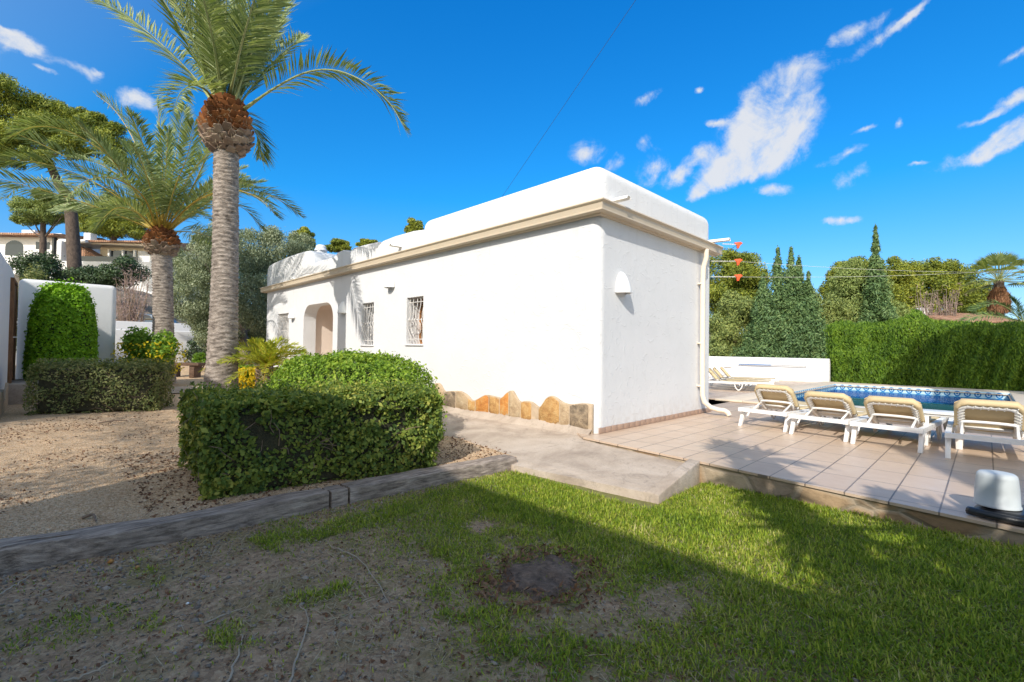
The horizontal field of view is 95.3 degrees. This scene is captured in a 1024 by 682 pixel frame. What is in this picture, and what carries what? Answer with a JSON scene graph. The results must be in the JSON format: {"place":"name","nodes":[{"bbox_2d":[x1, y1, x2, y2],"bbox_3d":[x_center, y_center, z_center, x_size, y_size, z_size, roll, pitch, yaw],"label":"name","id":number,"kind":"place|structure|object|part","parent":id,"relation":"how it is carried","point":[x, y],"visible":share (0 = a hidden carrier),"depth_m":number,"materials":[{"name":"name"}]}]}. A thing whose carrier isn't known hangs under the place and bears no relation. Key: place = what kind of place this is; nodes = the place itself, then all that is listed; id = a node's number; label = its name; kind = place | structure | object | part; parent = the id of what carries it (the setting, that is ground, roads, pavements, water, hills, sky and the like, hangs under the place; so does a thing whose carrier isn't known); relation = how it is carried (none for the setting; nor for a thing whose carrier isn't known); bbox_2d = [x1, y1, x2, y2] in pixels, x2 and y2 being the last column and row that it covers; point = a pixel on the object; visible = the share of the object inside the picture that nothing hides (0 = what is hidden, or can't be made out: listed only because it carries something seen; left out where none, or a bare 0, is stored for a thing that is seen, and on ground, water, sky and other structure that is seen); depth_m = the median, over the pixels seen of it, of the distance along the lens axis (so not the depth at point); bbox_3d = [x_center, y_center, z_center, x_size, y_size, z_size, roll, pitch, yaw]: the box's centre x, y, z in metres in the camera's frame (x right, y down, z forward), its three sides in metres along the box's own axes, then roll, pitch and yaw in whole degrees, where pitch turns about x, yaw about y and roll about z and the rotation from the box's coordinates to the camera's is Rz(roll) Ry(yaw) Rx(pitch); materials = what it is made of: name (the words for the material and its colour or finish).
{"place":"outdoors","nodes":[
{"label":"outdoors","id":0,"kind":"place"},
{"bbox_2d":[167,386,202,392],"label":"footpath","id":1,"kind":"structure","parent":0,"point":[177,389],"depth_m":11.86,"materials":[{"name":"concrete"}]},
{"bbox_2d":[175,362,205,377],"bbox_3d":[-10.521,0.930,14.984,1.150,0.468,0.420,1,-1,0],"label":"garden bench","id":2,"kind":"object","parent":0,"point":[194,368],"visible":0.55,"depth_m":14.84,"materials":[{"name":"brown wood"}]},
{"bbox_2d":[0,365,515,538],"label":"gravel bed","id":3,"kind":"object","parent":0,"point":[12,415],"visible":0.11,"depth_m":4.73,"materials":[{"name":"beige gravel"}]},
{"bbox_2d":[16,262,47,352],"bbox_3d":[-17.667,-1.150,16.957,1.888,3.538,1.586,2,-1,-45],"label":"hillside shrub","id":4,"kind":"object","parent":3,"relation":"on","point":[26,275],"visible":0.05,"depth_m":17.01,"materials":[{"name":"green plant"}]},
{"bbox_2d":[21,277,99,379],"bbox_3d":[-10.103,-0.103,10.501,1.279,2.666,1.312,2,-1,-45],"label":"topiary bush","id":5,"kind":"object","parent":3,"relation":"on","point":[61,323],"visible":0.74,"depth_m":10.14,"materials":[{"name":"green plant"}]},
{"bbox_2d":[16,279,116,378],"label":"garden wall","id":6,"kind":"structure","parent":3,"relation":"on","point":[104,296],"depth_m":11.66,"materials":[{"name":"white paint"}]},
{"bbox_2d":[81,513,96,521],"bbox_3d":[-2.895,1.215,3.213,0.166,0.038,0.047,0,-1,21],"label":"stick","id":7,"kind":"object","parent":3,"relation":"on","point":[89,515],"visible":1,"depth_m":3.22,"materials":[{"name":"wood"}]},
{"bbox_2d":[16,357,175,415],"bbox_3d":[-7.453,0.793,8.543,2.062,0.993,1.032,1,-1,-24],"label":"hedge","id":8,"kind":"object","parent":3,"relation":"on","point":[121,385],"visible":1,"depth_m":8.21,"materials":[{"name":"green plant"}]},
{"bbox_2d":[99,420,126,423],"bbox_3d":[-6.170,1.243,7.228,0.046,0.035,0.358,0,-1,42],"label":"stick","id":9,"kind":"object","parent":3,"relation":"on","point":[111,420],"visible":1,"depth_m":7.21,"materials":[{"name":"brown wood"}]},
{"bbox_2d":[111,325,187,376],"bbox_3d":[-9.363,0.392,12.089,1.591,1.574,1.570,2,-1,-45],"label":"flowering shrub","id":10,"kind":"object","parent":3,"relation":"on","point":[138,344],"visible":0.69,"depth_m":11.80,"materials":[{"name":"green plant"}]},
{"bbox_2d":[0,90,305,383],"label":"date palm","id":11,"kind":"object","parent":3,"relation":"on","point":[161,241],"visible":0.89,"depth_m":12.12,"materials":[{"name":"green plant"}]},
{"bbox_2d":[191,352,205,369],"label":"potted shrub","id":12,"kind":"object","parent":3,"relation":"on","point":[199,358],"visible":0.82,"depth_m":16.86,"materials":[{"name":"green plant"}]},
{"bbox_2d":[172,221,315,365],"bbox_3d":[-11.426,-1.866,18.250,6.790,6.324,4.978,1,-1,-1],"label":"olive tree","id":13,"kind":"object","parent":3,"relation":"on","point":[258,259],"visible":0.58,"depth_m":17.77,"materials":[{"name":"green plant"}]},
{"bbox_2d":[85,0,411,390],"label":"date palm","id":14,"kind":"object","parent":3,"relation":"on","point":[230,48],"visible":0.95,"depth_m":8.44,"materials":[{"name":"green plant"}]},
{"bbox_2d":[238,362,258,388],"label":"flowering shrub","id":15,"kind":"object","parent":3,"relation":"on","point":[248,377],"visible":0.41,"depth_m":10.74,"materials":[{"name":"yellow plant"}]},
{"bbox_2d":[198,336,311,387],"bbox_3d":[-4.770,0.637,8.946,2.054,1.545,1.908,2,-1,-45],"label":"cycad","id":16,"kind":"object","parent":3,"relation":"on","point":[267,355],"visible":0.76,"depth_m":8.83,"materials":[{"name":"green plant"}]},
{"bbox_2d":[176,378,447,500],"bbox_3d":[-1.958,0.877,4.677,2.464,0.960,1.545,1,-1,-29],"label":"clipped hedge","id":17,"kind":"object","parent":3,"relation":"on","point":[242,440],"visible":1,"depth_m":4.17,"materials":[{"name":"green plant"}]},
{"bbox_2d":[265,348,447,441],"bbox_3d":[-2.466,0.722,7.003,1.840,1.243,3.833,2,-1,-45],"label":"rounded shrub","id":18,"kind":"object","parent":3,"relation":"on","point":[350,366],"visible":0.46,"depth_m":6.31,"materials":[{"name":"green plant"}]},
{"bbox_2d":[14,274,953,410],"bbox_3d":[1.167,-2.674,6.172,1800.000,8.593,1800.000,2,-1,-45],"label":"ground","id":19,"kind":"structure","parent":0,"point":[860,402],"depth_m":29.12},
{"bbox_2d":[0,252,37,417],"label":"garden gate wall","id":20,"kind":"structure","parent":19,"relation":"on","point":[11,389],"depth_m":8.87,"materials":[{"name":"white paint"}]},
{"bbox_2d":[6,250,70,281],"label":"hillside shrub","id":21,"kind":"object","parent":19,"relation":"on","point":[49,264],"visible":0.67,"depth_m":28.54,"materials":[{"name":"green plant"}]},
{"bbox_2d":[6,187,87,257],"bbox_3d":[-36.205,-7.067,36.314,5.444,9.590,3.546,1,-1,-22],"label":"pine tree","id":22,"kind":"object","parent":19,"relation":"on","point":[29,212],"visible":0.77,"depth_m":35.78,"materials":[{"name":"green plant"}]},
{"bbox_2d":[0,230,105,277],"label":"hillside house","id":23,"kind":"structure","parent":19,"relation":"on","point":[12,244],"depth_m":42.13,"materials":[{"name":"white paint"}]},
{"bbox_2d":[5,240,22,254],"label":"arched window","id":24,"kind":"structure","parent":23,"relation":"in","point":[13,247],"depth_m":42.11,"materials":[{"name":"grey glass"}]},
{"bbox_2d":[36,242,49,248],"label":"window","id":25,"kind":"structure","parent":23,"relation":"in","point":[37,243],"depth_m":42.12,"materials":[{"name":"grey glass"}]},
{"bbox_2d":[0,72,133,282],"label":"pine tree","id":26,"kind":"object","parent":19,"relation":"on","point":[13,100],"visible":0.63,"depth_m":30.85,"materials":[{"name":"green plant"}]},
{"bbox_2d":[59,264,118,286],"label":"hillside shrub","id":27,"kind":"object","parent":19,"relation":"on","point":[88,274],"visible":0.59,"depth_m":28.47,"materials":[{"name":"green plant"}]},
{"bbox_2d":[17,318,190,330],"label":"street wall","id":28,"kind":"structure","parent":19,"relation":"on","point":[126,324],"depth_m":21.56,"materials":[{"name":"white paint"}]},
{"bbox_2d":[78,188,147,240],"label":"pine tree","id":29,"kind":"object","parent":19,"relation":"on","point":[112,229],"visible":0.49,"depth_m":43.46,"materials":[{"name":"green plant"}]},
{"bbox_2d":[96,254,151,287],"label":"hillside shrub","id":30,"kind":"object","parent":19,"relation":"on","point":[113,270],"visible":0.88,"depth_m":28.49,"materials":[{"name":"green plant"}]},
{"bbox_2d":[16,329,239,362],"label":"boundary wall","id":31,"kind":"structure","parent":19,"relation":"on","point":[183,337],"depth_m":20.65,"materials":[{"name":"white paint"}]},
{"bbox_2d":[113,262,151,321],"bbox_3d":[-20.290,-1.979,24.953,2.025,4.508,3.664,2,-1,-45],"label":"bare shrub","id":32,"kind":"object","parent":19,"relation":"on","point":[132,312],"visible":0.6,"depth_m":24.80,"materials":[{"name":"brown plant"}]},
{"bbox_2d":[56,233,210,303],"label":"hillside house","id":33,"kind":"structure","parent":19,"relation":"on","point":[110,250],"depth_m":40.73,"materials":[{"name":"paint"}]},
{"bbox_2d":[111,251,121,256],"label":"window","id":34,"kind":"structure","parent":33,"relation":"in","point":[113,253],"depth_m":41.64,"materials":[{"name":"grey glass"}]},
{"bbox_2d":[125,251,132,256],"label":"window","id":35,"kind":"structure","parent":33,"relation":"in","point":[127,253],"depth_m":41.64,"materials":[{"name":"grey glass"}]},
{"bbox_2d":[138,251,149,261],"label":"window","id":36,"kind":"structure","parent":33,"relation":"in","point":[143,256],"depth_m":41.63,"materials":[{"name":"white paint"}]},
{"bbox_2d":[116,313,177,322],"bbox_3d":[-22.806,-0.942,28.515,4.093,1.440,1.720,1,-1,0],"label":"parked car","id":37,"kind":"object","parent":19,"relation":"on","point":[148,318],"visible":0.08,"depth_m":27.70,"materials":[{"name":"grey paint"}]},
{"bbox_3d":[-22.592,-1.424,28.524,2.571,0.370,1.670,1,-1,0],"label":"window","id":38,"kind":"part","parent":37,"relation":"part of","materials":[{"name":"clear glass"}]},
{"bbox_2d":[0,487,328,576],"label":"timber sleeper","id":39,"kind":"object","parent":19,"relation":"on","point":[24,553],"visible":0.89,"depth_m":3.03,"materials":[{"name":"grey wood"}]},
{"bbox_2d":[179,332,263,362],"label":"dark tree","id":40,"kind":"object","parent":19,"relation":"on","point":[193,348],"visible":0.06,"depth_m":20.50,"materials":[{"name":"green plant"}]},
{"bbox_2d":[288,226,315,245],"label":"pine tree","id":41,"kind":"object","parent":19,"relation":"on","point":[304,229],"visible":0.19,"depth_m":41.67,"materials":[{"name":"green plant"}]},
{"bbox_2d":[322,484,347,507],"bbox_3d":[-1.491,1.402,3.915,0.135,0.346,0.212,2,-1,-45],"label":"timber sleeper","id":42,"kind":"object","parent":19,"relation":"on","point":[338,494],"visible":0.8,"depth_m":3.85,"materials":[{"name":"grey wood"}]},
{"bbox_2d":[324,238,351,252],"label":"pine tree","id":43,"kind":"object","parent":19,"relation":"on","point":[336,245],"visible":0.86,"depth_m":41.66,"materials":[{"name":"green plant"}]},
{"bbox_2d":[355,238,377,245],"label":"pine tree","id":44,"kind":"object","parent":19,"relation":"on","point":[363,241],"visible":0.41,"depth_m":41.77,"materials":[{"name":"green plant"}]},
{"bbox_2d":[404,216,423,232],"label":"pine tree","id":45,"kind":"object","parent":19,"relation":"on","point":[414,225],"visible":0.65,"depth_m":41.75,"materials":[{"name":"green plant"}]},
{"bbox_2d":[340,454,516,503],"bbox_3d":[-0.727,1.417,4.583,1.870,0.350,0.226,2,-1,-40],"label":"timber sleeper","id":46,"kind":"object","parent":19,"relation":"on","point":[365,489],"visible":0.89,"depth_m":4.40,"materials":[{"name":"grey wood"}]},
{"bbox_2d":[260,167,731,434],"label":"white house","id":47,"kind":"structure","parent":19,"relation":"on","point":[575,303],"depth_m":7.44,"materials":[{"name":"paint"}]},
{"bbox_2d":[405,299,423,345],"bbox_3d":[-1.812,-0.388,9.362,0.384,0.970,0.640,2,-1,-45],"label":"window","id":48,"kind":"structure","parent":47,"relation":"in","point":[420,314],"depth_m":9.64,"materials":[{"name":"white wood"}]},
{"bbox_2d":[723,242,741,250],"bbox_3d":[4.910,-2.101,10.493,0.571,0.283,0.260,1,-1,-32],"label":"line tensioner","id":49,"kind":"object","parent":47,"relation":"attached to","point":[737,244],"visible":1,"depth_m":10.52,"materials":[{"name":"orange plastic"}]},
{"bbox_2d":[712,259,935,271],"bbox_3d":[9.794,-1.859,11.937,10.960,0.487,0.222,1,-1,-16],"label":"clothesline","id":50,"kind":"object","parent":47,"relation":"attached to","point":[738,261],"visible":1,"depth_m":10.77,"materials":[{"name":"white plastic"}]},
{"bbox_2d":[711,269,1018,280],"bbox_3d":[9.794,-1.735,11.935,10.959,0.944,0.222,1,-1,-16],"label":"clothesline","id":51,"kind":"object","parent":47,"relation":"attached to","point":[738,276],"visible":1,"depth_m":10.53,"materials":[{"name":"white plastic"}]},
{"bbox_2d":[646,459,699,503],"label":"concrete kerb","id":52,"kind":"structure","parent":19,"relation":"on","point":[684,476],"depth_m":4.33,"materials":[{"name":"beige concrete"}]},
{"bbox_2d":[709,289,754,356],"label":"conifer tree","id":53,"kind":"object","parent":19,"relation":"on","point":[725,338],"visible":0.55,"depth_m":23.57,"materials":[{"name":"green plant"}]},
{"bbox_2d":[709,248,775,320],"bbox_3d":[14.006,-1.859,30.005,5.034,8.348,5.050,2,-1,-45],"label":"pine tree","id":54,"kind":"object","parent":19,"relation":"on","point":[750,278],"visible":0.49,"depth_m":29.18,"materials":[{"name":"green plant"}]},
{"bbox_2d":[729,273,787,357],"bbox_3d":[12.261,-0.383,22.888,3.265,5.928,3.481,2,-1,-45],"label":"cypress tree","id":55,"kind":"object","parent":19,"relation":"on","point":[759,307],"visible":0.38,"depth_m":22.57,"materials":[{"name":"green plant"}]},
{"bbox_2d":[709,356,829,381],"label":"terrace wall","id":56,"kind":"structure","parent":19,"relation":"on","point":[816,370],"depth_m":18.71,"materials":[{"name":"white paint"}]},
{"bbox_2d":[739,364,806,366],"bbox_3d":[10.433,0.969,18.776,0.044,0.044,2.500,2,-1,-45],"label":"pool pole","id":57,"kind":"object","parent":56,"relation":"on","point":[770,365],"visible":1,"depth_m":18.82,"materials":[{"name":"white metal"}]},
{"bbox_2d":[734,245,821,357],"bbox_3d":[12.854,-0.945,22.704,4.000,7.501,3.964,1,-1,9],"label":"cypress tree","id":58,"kind":"object","parent":19,"relation":"on","point":[779,289],"visible":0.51,"depth_m":21.94,"materials":[{"name":"green plant"}]},
{"bbox_2d":[760,246,828,358],"bbox_3d":[13.662,-0.872,22.657,3.454,7.586,4.028,2,-1,-45],"label":"cypress tree","id":59,"kind":"object","parent":19,"relation":"on","point":[790,282],"visible":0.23,"depth_m":22.20,"materials":[{"name":"green plant"}]},
{"bbox_2d":[584,439,1023,546],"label":"retaining wall","id":60,"kind":"structure","parent":19,"relation":"on","point":[731,478],"depth_m":3.71,"materials":[{"name":"stone"}]},
{"bbox_2d":[795,271,830,371],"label":"cypress tree","id":61,"kind":"object","parent":19,"relation":"on","point":[817,318],"visible":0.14,"depth_m":22.41,"materials":[{"name":"green plant"}]},
{"bbox_2d":[793,255,832,379],"bbox_3d":[14.161,-0.703,23.177,3.490,7.210,3.347,1,-1,1],"label":"cypress tree","id":62,"kind":"object","parent":19,"relation":"on","point":[800,273],"visible":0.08,"depth_m":22.83,"materials":[{"name":"green plant"}]},
{"bbox_2d":[812,288,855,338],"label":"conifer tree","id":63,"kind":"object","parent":19,"relation":"on","point":[832,310],"visible":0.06,"depth_m":24.07,"materials":[{"name":"green plant"}]},
{"bbox_2d":[817,255,886,298],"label":"pine tree","id":64,"kind":"object","parent":19,"relation":"on","point":[828,274],"visible":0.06,"depth_m":40.26,"materials":[{"name":"green plant"}]},
{"bbox_2d":[824,257,912,323],"bbox_3d":[20.229,-1.420,27.188,5.955,7.139,2.931,1,-1,6],"label":"pine tree","id":65,"kind":"object","parent":19,"relation":"on","point":[846,283],"visible":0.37,"depth_m":26.55,"materials":[{"name":"green plant"}]},
{"bbox_2d":[854,224,899,322],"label":"conifer tree","id":66,"kind":"object","parent":19,"relation":"on","point":[883,310],"visible":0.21,"depth_m":25.73,"materials":[{"name":"green plant"}]},
{"bbox_2d":[884,255,925,311],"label":"pine tree","id":67,"kind":"object","parent":19,"relation":"on","point":[903,291],"visible":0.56,"depth_m":40.33,"materials":[{"name":"green plant"}]},
{"bbox_2d":[823,308,1023,390],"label":"cypress hedge","id":68,"kind":"object","parent":19,"relation":"on","point":[981,354],"visible":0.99,"depth_m":15.76,"materials":[{"name":"green plant"}]},
{"bbox_2d":[909,283,942,316],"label":"bare tree","id":69,"kind":"object","parent":19,"relation":"on","point":[930,308],"visible":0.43,"depth_m":36.02,"materials":[{"name":"brown plant"}]},
{"bbox_2d":[892,256,965,312],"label":"pine tree","id":70,"kind":"object","parent":19,"relation":"on","point":[938,267],"visible":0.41,"depth_m":42.72,"materials":[{"name":"green plant"}]},
{"bbox_2d":[932,283,971,315],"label":"bare tree","id":71,"kind":"object","parent":19,"relation":"on","point":[947,310],"visible":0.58,"depth_m":36.05,"materials":[{"name":"brown plant"}]},
{"bbox_2d":[926,261,992,314],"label":"pine tree","id":72,"kind":"object","parent":19,"relation":"on","point":[975,297],"visible":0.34,"depth_m":42.09,"materials":[{"name":"green plant"}]},
{"bbox_2d":[916,308,1021,331],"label":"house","id":73,"kind":"structure","parent":19,"relation":"on","point":[958,316],"depth_m":35.09,"materials":[{"name":"brown paint"}]},
{"bbox_2d":[959,294,1023,323],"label":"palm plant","id":74,"kind":"object","parent":19,"relation":"on","point":[1018,305],"visible":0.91,"depth_m":19.01,"materials":[{"name":"green plant"}]},
{"bbox_2d":[962,250,1023,316],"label":"fan palm","id":75,"kind":"object","parent":19,"relation":"on","point":[998,292],"visible":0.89,"depth_m":35.77,"materials":[{"name":"green plant"}]},
{"bbox_2d":[0,469,1023,681],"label":"lawn","id":76,"kind":"structure","parent":0,"point":[217,673],"depth_m":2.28,"materials":[{"name":"plant"}]},
{"bbox_2d":[0,575,29,594],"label":"twig","id":77,"kind":"object","parent":76,"relation":"on","point":[5,590],"visible":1,"depth_m":2.49,"materials":[{"name":"grey wood"}]},
{"bbox_2d":[63,656,118,681],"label":"twig","id":78,"kind":"object","parent":76,"relation":"on","point":[72,678],"visible":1,"depth_m":1.83,"materials":[{"name":"grey wood"}]},
{"bbox_2d":[204,606,245,624],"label":"twig","id":79,"kind":"object","parent":76,"relation":"on","point":[222,615],"visible":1,"depth_m":2.25,"materials":[{"name":"grey wood"}]},
{"bbox_2d":[225,634,242,681],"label":"twig","id":80,"kind":"object","parent":76,"relation":"on","point":[232,670],"visible":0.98,"depth_m":1.91,"materials":[{"name":"grey wood"}]},
{"bbox_2d":[288,605,308,681],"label":"twig","id":81,"kind":"object","parent":76,"relation":"on","point":[293,668],"visible":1,"depth_m":1.99,"materials":[{"name":"grey wood"}]},
{"bbox_2d":[329,545,389,603],"bbox_3d":[-0.887,1.340,2.744,0.074,0.021,0.894,2,-1,-40],"label":"twig","id":82,"kind":"object","parent":76,"relation":"on","point":[362,563],"visible":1,"depth_m":2.83,"materials":[{"name":"grey wood"}]},
{"bbox_2d":[0,493,874,681],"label":"twig litter","id":83,"kind":"object","parent":76,"relation":"on","point":[368,598],"visible":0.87,"depth_m":2.33,"materials":[{"name":"wood"}]},
{"bbox_2d":[0,411,994,681],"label":"leaf litter","id":84,"kind":"object","parent":76,"relation":"on","point":[146,495],"visible":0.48,"depth_m":2.55,"materials":[{"name":"brown plant"}]},
{"bbox_2d":[0,478,995,681],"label":"pebbles","id":85,"kind":"object","parent":76,"relation":"on","point":[196,646],"visible":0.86,"depth_m":2.43,"materials":[{"name":"grey gravel"}]},
{"bbox_2d":[470,543,613,614],"bbox_3d":[0.174,1.349,2.691,0.873,0.095,0.776,2,-1,-45],"label":"dirt patch","id":86,"kind":"object","parent":76,"relation":"on","point":[531,579],"visible":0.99,"depth_m":2.63,"materials":[{"name":"brown soil"}]},
{"bbox_2d":[0,0,1023,336],"label":"sky","id":87,"kind":"structure","parent":0,"point":[808,126],"materials":[{"name":"blue"}]},
{"bbox_2d":[441,412,682,501],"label":"concrete path","id":88,"kind":"structure","parent":0,"point":[572,459],"depth_m":5.15,"materials":[{"name":"beige concrete"}]},
{"bbox_2d":[503,0,635,194],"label":"overhead cable","id":89,"kind":"object","parent":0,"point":[573,91],"visible":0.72,"depth_m":9.25,"materials":[{"name":"black metal"}]},
{"bbox_2d":[577,377,1023,533],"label":"terrace","id":90,"kind":"structure","parent":0,"point":[892,467],"depth_m":5.09,"materials":[{"name":"tile"}]},
{"bbox_2d":[709,368,771,390],"bbox_3d":[6.379,1.107,13.451,1.935,0.628,0.689,0,-1,27],"label":"sun lounger","id":91,"kind":"object","parent":90,"relation":"on","point":[717,378],"visible":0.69,"depth_m":13.30,"materials":[{"name":"white plastic"}]},
{"bbox_2d":[709,367,773,388],"bbox_3d":[6.857,1.127,14.215,1.935,0.628,0.689,0,-1,25],"label":"sun lounger","id":92,"kind":"object","parent":90,"relation":"on","point":[718,373],"visible":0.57,"depth_m":14.19,"materials":[{"name":"white plastic"}]},
{"bbox_2d":[710,366,778,386],"bbox_3d":[7.437,1.149,15.005,1.935,0.628,0.689,0,-1,24],"label":"sun lounger","id":93,"kind":"object","parent":90,"relation":"on","point":[729,376],"visible":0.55,"depth_m":14.95,"materials":[{"name":"white plastic"}]},
{"bbox_2d":[738,384,837,431],"bbox_3d":[4.364,0.973,7.291,1.935,0.628,0.689,2,-1,-36],"label":"sun lounger","id":94,"kind":"object","parent":90,"relation":"on","point":[771,397],"visible":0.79,"depth_m":6.94,"materials":[{"name":"white plastic"}]},
{"bbox_2d":[789,391,892,441],"bbox_3d":[4.727,0.988,6.638,1.935,0.585,0.689,2,-1,-37],"label":"sun lounger","id":95,"kind":"object","parent":90,"relation":"on","point":[840,406],"visible":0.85,"depth_m":6.26,"materials":[{"name":"white plastic"}]},
{"bbox_2d":[715,381,1023,406],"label":"swimming pool","id":96,"kind":"structure","parent":90,"relation":"in","point":[933,396],"depth_m":14.43,"materials":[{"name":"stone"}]},
{"bbox_2d":[850,396,948,452],"bbox_3d":[5.095,0.983,6.071,1.935,0.585,0.689,2,-1,-40],"label":"sun lounger","id":97,"kind":"object","parent":90,"relation":"on","point":[888,411],"visible":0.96,"depth_m":5.68,"materials":[{"name":"white plastic"}]},
{"bbox_2d":[923,409,963,449],"bbox_3d":[5.228,1.064,5.663,0.400,0.412,0.400,2,-1,-45],"label":"side table","id":98,"kind":"object","parent":90,"relation":"on","point":[959,443],"visible":0.44,"depth_m":5.60,"materials":[{"name":"white plastic"}]},
{"bbox_2d":[945,398,1023,458],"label":"sun lounger","id":99,"kind":"object","parent":90,"relation":"on","point":[993,417],"visible":0.99,"depth_m":5.02,"materials":[{"name":"white plastic"}]},
{"bbox_2d":[965,504,1023,526],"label":"base weight","id":100,"kind":"object","parent":90,"relation":"on","point":[1011,517],"visible":0.57,"depth_m":3.10,"materials":[{"name":"black plastic"}]},
{"bbox_2d":[973,469,1022,510],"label":"bucket","id":101,"kind":"object","parent":100,"relation":"on","point":[996,489],"visible":1,"depth_m":3.16,"materials":[{"name":"grey plastic"}]}
]}

